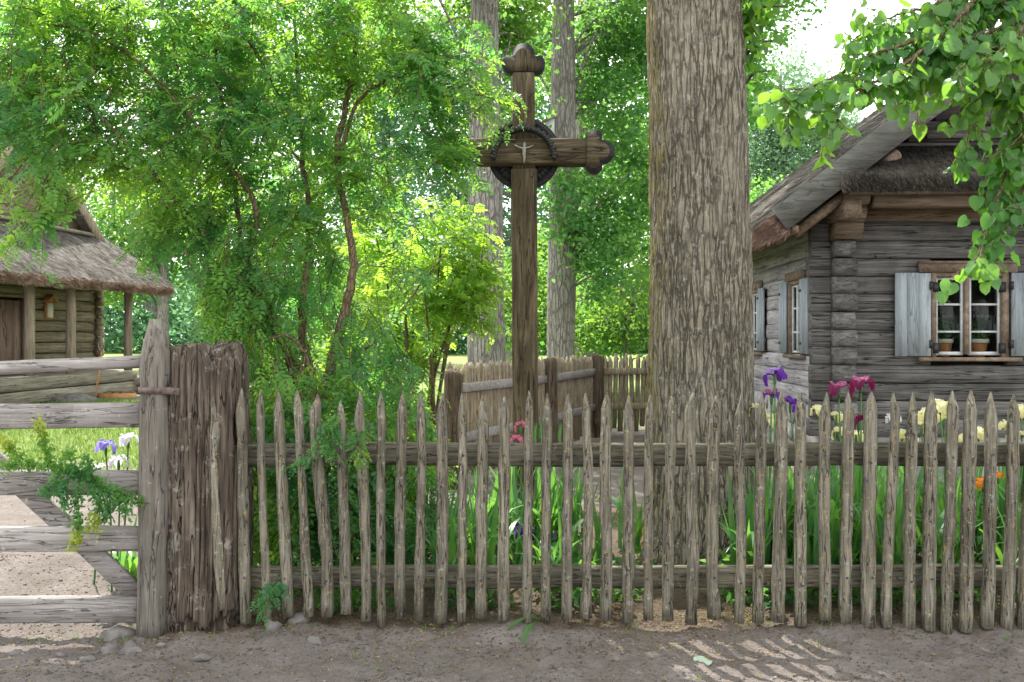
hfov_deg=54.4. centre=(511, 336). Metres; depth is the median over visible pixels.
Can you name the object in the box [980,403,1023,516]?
iris plant
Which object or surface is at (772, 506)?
iris plant
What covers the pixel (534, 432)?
gladiolus plant
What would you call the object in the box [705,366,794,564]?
iris plant
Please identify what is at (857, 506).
iris plant
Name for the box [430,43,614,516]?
wooden cross
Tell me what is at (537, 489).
iris plant
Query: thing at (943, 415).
iris plant
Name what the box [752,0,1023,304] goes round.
young linden
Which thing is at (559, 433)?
gladiolus plant
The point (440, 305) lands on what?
sunlit bush
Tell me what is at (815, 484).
iris plant
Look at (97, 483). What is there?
leafy branch
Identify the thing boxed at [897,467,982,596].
iris plant
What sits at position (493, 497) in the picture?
iris plant
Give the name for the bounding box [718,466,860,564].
iris plant
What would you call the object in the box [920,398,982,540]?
flower
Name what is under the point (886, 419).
iris plant
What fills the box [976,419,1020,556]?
iris plant
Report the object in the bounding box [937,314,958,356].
flower pot
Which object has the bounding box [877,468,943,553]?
iris plant
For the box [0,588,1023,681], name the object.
leaf litter
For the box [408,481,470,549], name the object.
iris plant
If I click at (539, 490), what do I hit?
iris plant
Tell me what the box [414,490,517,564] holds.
iris plant
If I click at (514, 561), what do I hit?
iris plant
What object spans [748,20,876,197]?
birch tree
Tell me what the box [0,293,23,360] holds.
door
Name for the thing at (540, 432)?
gladiolus plant
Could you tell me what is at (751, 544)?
iris plant
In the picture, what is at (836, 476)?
iris plant
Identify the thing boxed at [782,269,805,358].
window
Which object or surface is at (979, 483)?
orange flower
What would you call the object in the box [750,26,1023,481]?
log house
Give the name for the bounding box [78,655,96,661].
fieldstone
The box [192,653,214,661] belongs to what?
fieldstone
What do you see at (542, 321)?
hazel bush
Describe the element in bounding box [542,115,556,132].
bird box
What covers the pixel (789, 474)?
iris plant
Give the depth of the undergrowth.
5.68 m
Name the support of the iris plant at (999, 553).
on the ground at (18, 512)
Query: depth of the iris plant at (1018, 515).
6.17 m
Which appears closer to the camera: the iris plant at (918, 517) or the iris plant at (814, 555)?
the iris plant at (814, 555)
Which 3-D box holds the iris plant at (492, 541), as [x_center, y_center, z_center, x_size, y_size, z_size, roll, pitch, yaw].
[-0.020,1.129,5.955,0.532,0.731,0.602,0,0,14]
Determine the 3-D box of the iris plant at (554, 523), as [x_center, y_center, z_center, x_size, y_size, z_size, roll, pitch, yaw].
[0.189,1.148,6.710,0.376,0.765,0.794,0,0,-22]
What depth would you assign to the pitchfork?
18.66 m
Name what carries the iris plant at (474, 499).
on the ground at (18, 512)
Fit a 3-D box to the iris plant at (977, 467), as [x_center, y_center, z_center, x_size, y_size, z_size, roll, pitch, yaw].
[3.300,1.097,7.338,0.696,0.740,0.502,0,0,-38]
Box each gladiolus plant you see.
[469,420,561,559]
[533,423,536,563]
[539,419,542,442]
[557,424,561,483]
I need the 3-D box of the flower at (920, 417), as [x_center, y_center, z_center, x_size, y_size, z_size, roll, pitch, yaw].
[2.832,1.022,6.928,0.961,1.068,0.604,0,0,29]
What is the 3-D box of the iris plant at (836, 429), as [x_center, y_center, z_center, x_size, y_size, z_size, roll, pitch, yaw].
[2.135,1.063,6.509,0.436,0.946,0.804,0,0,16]
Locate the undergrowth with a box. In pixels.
[293,528,1017,616]
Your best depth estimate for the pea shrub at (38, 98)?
6.49 m
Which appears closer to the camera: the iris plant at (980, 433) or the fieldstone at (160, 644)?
the fieldstone at (160, 644)
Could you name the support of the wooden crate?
on the ground at (18, 512)
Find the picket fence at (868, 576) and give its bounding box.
[209,388,1023,634]
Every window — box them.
[753,280,763,354]
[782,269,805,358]
[918,261,1022,360]
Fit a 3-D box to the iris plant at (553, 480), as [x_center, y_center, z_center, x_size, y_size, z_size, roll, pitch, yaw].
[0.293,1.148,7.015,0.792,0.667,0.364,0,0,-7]
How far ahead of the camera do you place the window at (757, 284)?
14.84 m
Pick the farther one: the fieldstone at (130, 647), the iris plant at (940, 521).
the iris plant at (940, 521)
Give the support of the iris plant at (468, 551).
on the ground at (18, 512)
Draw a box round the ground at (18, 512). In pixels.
[0,344,1023,681]
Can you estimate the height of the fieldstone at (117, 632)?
0.113 m
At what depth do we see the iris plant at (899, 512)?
5.78 m
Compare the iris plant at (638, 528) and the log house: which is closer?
the iris plant at (638, 528)
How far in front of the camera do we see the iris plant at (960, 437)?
6.97 m
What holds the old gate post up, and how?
on the ground at (18, 512)
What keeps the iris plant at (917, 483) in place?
on the ground at (18, 512)
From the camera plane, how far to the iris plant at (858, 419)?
6.19 m
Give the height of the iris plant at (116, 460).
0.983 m
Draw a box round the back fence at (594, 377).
[444,353,647,489]
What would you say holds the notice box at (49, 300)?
attached to the thatched shed
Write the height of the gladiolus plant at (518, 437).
0.971 m
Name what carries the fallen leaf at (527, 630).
on the ground at (18, 512)
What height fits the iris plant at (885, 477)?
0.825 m
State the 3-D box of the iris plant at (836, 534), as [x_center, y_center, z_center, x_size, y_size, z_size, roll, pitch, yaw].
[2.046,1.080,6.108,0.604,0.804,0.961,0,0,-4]
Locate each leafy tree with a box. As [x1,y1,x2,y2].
[0,0,124,237]
[77,0,322,343]
[170,0,424,366]
[322,63,443,320]
[360,1,550,362]
[596,115,649,356]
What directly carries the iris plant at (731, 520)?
on the ground at (18, 512)
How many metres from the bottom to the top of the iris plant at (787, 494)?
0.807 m
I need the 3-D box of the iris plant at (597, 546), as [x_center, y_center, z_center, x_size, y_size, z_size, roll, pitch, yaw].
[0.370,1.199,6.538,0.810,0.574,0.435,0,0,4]
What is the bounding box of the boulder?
[50,393,98,402]
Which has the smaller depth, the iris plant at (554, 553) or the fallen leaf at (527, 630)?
the fallen leaf at (527, 630)
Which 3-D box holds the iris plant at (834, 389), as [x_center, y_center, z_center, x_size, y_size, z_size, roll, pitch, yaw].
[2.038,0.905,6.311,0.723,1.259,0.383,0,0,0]
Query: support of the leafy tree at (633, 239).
on the ground at (18, 512)
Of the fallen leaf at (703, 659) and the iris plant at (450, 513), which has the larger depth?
the iris plant at (450, 513)
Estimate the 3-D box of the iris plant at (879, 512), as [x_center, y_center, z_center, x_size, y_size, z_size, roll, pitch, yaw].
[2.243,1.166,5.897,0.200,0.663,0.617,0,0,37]
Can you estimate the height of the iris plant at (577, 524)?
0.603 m
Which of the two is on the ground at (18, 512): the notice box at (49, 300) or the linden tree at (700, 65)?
the linden tree at (700, 65)
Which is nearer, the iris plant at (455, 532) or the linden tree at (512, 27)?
the iris plant at (455, 532)
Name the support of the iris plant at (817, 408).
on the ground at (18, 512)
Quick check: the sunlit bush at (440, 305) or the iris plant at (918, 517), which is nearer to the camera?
the iris plant at (918, 517)
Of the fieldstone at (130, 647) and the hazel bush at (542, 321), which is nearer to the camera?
the fieldstone at (130, 647)
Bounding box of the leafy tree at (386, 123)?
[322,63,443,320]
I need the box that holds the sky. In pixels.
[0,0,1000,339]
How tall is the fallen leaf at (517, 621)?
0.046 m
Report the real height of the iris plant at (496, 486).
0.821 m
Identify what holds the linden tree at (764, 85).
on the ground at (18, 512)
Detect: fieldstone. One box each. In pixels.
[6,649,25,656]
[56,652,66,656]
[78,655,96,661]
[99,625,135,641]
[99,644,122,654]
[118,639,142,654]
[155,642,165,646]
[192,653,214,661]
[266,618,281,630]
[286,612,310,623]
[306,636,321,644]
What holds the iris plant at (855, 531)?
on the ground at (18, 512)
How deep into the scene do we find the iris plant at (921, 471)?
6.87 m
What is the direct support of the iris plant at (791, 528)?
on the ground at (18, 512)
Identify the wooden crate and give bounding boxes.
[96,390,135,397]
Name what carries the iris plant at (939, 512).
on the ground at (18, 512)
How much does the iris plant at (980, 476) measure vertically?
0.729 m
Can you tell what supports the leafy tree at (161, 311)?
on the ground at (18, 512)
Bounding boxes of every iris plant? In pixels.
[93,463,108,583]
[94,438,116,591]
[108,432,138,558]
[108,512,137,578]
[405,500,498,593]
[406,500,497,590]
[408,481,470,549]
[412,501,539,550]
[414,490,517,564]
[432,486,512,591]
[436,466,534,521]
[453,476,535,590]
[454,468,536,522]
[467,466,498,542]
[467,502,539,564]
[469,470,519,559]
[497,490,615,591]
[498,466,596,563]
[509,467,599,563]
[514,515,599,592]
[515,466,575,550]
[517,467,582,507]
[517,467,583,539]
[519,470,557,547]
[536,489,621,563]
[540,467,598,541]
[596,467,654,555]
[681,466,807,549]
[704,476,790,564]
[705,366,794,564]
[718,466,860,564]
[718,471,817,564]
[726,466,770,564]
[729,388,794,549]
[735,485,816,562]
[749,403,793,488]
[766,395,813,564]
[769,466,886,564]
[770,466,839,503]
[786,381,861,522]
[786,468,813,549]
[786,472,860,564]
[787,466,817,552]
[790,466,885,564]
[806,404,842,501]
[806,465,837,511]
[806,486,899,588]
[810,466,920,563]
[816,375,881,530]
[831,426,858,503]
[831,468,937,564]
[831,468,959,564]
[838,430,862,476]
[838,439,923,504]
[854,414,884,562]
[860,480,921,589]
[877,438,919,558]
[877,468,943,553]
[878,413,922,487]
[878,429,960,491]
[880,481,916,532]
[885,466,923,525]
[897,466,920,555]
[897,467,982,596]
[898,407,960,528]
[915,475,981,588]
[915,490,1019,562]
[916,410,1000,523]
[916,469,982,538]
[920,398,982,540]
[921,466,998,533]
[938,468,1021,560]
[941,426,1002,552]
[941,466,982,498]
[958,433,982,506]
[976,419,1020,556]
[976,484,1020,564]
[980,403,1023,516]
[996,436,1002,536]
[996,469,1020,559]
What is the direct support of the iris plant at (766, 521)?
on the ground at (18, 512)
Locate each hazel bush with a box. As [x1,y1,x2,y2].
[452,234,602,360]
[539,223,649,367]
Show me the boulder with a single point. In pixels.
(80, 397)
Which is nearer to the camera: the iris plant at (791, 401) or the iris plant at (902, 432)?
the iris plant at (791, 401)
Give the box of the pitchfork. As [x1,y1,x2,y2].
[94,343,104,396]
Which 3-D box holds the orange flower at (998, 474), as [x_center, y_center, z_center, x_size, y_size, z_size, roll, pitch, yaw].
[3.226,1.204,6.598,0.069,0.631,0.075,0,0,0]
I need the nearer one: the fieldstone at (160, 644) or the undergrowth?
the fieldstone at (160, 644)
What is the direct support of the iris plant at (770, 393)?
on the ground at (18, 512)
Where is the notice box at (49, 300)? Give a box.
[42,294,58,318]
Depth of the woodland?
93.60 m
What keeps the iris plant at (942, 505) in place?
on the ground at (18, 512)
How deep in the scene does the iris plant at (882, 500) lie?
6.59 m
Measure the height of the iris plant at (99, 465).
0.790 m
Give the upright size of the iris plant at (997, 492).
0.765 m
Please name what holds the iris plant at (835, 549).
on the ground at (18, 512)
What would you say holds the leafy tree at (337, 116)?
on the ground at (18, 512)
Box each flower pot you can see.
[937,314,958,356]
[969,314,991,356]
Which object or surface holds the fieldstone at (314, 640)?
on the ground at (18, 512)
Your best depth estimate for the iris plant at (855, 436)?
7.02 m
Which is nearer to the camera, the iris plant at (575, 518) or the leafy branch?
the leafy branch
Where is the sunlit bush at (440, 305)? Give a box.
[303,180,511,507]
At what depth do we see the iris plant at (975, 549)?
6.53 m
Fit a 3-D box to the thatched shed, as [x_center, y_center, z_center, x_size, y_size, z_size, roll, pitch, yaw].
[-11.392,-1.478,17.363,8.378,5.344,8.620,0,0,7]
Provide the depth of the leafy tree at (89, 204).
55.13 m
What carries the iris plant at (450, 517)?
on the ground at (18, 512)
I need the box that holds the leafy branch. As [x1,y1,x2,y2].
[0,413,148,552]
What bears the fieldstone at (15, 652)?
on the ground at (18, 512)
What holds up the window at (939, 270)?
in the log house
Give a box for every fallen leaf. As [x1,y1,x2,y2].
[506,616,539,628]
[521,622,535,643]
[693,656,711,664]
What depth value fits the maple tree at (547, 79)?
27.77 m
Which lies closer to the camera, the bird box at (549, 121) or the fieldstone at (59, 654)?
the fieldstone at (59, 654)
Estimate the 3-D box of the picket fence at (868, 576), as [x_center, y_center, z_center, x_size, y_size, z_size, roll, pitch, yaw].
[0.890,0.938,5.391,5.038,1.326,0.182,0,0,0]
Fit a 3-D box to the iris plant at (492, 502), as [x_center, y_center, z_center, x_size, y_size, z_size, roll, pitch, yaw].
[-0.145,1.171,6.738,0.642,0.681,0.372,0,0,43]
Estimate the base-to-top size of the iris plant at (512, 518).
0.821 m
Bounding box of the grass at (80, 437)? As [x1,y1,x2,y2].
[0,387,1023,678]
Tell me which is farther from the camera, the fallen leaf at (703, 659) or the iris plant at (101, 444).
the iris plant at (101, 444)
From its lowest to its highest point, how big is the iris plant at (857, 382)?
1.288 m
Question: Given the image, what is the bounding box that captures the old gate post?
[166,341,253,633]
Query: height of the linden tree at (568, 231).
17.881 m
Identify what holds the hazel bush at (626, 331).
on the ground at (18, 512)
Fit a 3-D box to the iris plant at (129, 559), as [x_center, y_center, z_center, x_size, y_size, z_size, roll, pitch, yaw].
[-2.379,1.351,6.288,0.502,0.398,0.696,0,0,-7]
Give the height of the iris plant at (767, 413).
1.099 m
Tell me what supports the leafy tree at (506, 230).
on the ground at (18, 512)
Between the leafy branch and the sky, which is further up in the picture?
the sky
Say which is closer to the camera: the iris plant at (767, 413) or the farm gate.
the farm gate
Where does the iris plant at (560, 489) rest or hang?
on the ground at (18, 512)
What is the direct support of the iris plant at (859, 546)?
on the ground at (18, 512)
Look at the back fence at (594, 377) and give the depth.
12.95 m
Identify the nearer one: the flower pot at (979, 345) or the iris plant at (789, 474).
the iris plant at (789, 474)
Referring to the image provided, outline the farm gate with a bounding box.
[0,319,179,639]
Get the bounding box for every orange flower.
[976,476,983,562]
[996,472,1004,564]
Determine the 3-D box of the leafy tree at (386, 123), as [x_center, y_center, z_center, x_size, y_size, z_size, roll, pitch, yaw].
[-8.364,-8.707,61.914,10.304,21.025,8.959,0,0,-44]
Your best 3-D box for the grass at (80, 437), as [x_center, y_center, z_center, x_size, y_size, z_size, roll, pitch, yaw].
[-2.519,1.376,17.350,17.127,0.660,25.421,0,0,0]
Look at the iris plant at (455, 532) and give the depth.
5.98 m
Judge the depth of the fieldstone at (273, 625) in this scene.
5.28 m
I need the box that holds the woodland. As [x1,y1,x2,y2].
[100,247,647,354]
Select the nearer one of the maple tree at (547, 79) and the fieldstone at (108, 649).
the fieldstone at (108, 649)
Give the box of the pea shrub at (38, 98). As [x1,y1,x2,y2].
[0,0,527,634]
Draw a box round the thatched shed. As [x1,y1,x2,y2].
[0,129,177,403]
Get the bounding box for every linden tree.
[367,0,585,366]
[498,0,649,360]
[616,0,829,179]
[637,0,786,564]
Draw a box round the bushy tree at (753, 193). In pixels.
[749,169,786,203]
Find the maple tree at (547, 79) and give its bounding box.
[505,0,649,359]
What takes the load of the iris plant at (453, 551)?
on the ground at (18, 512)
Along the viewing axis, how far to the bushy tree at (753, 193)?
29.55 m
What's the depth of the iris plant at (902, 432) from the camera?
7.11 m
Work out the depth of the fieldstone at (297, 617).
5.36 m

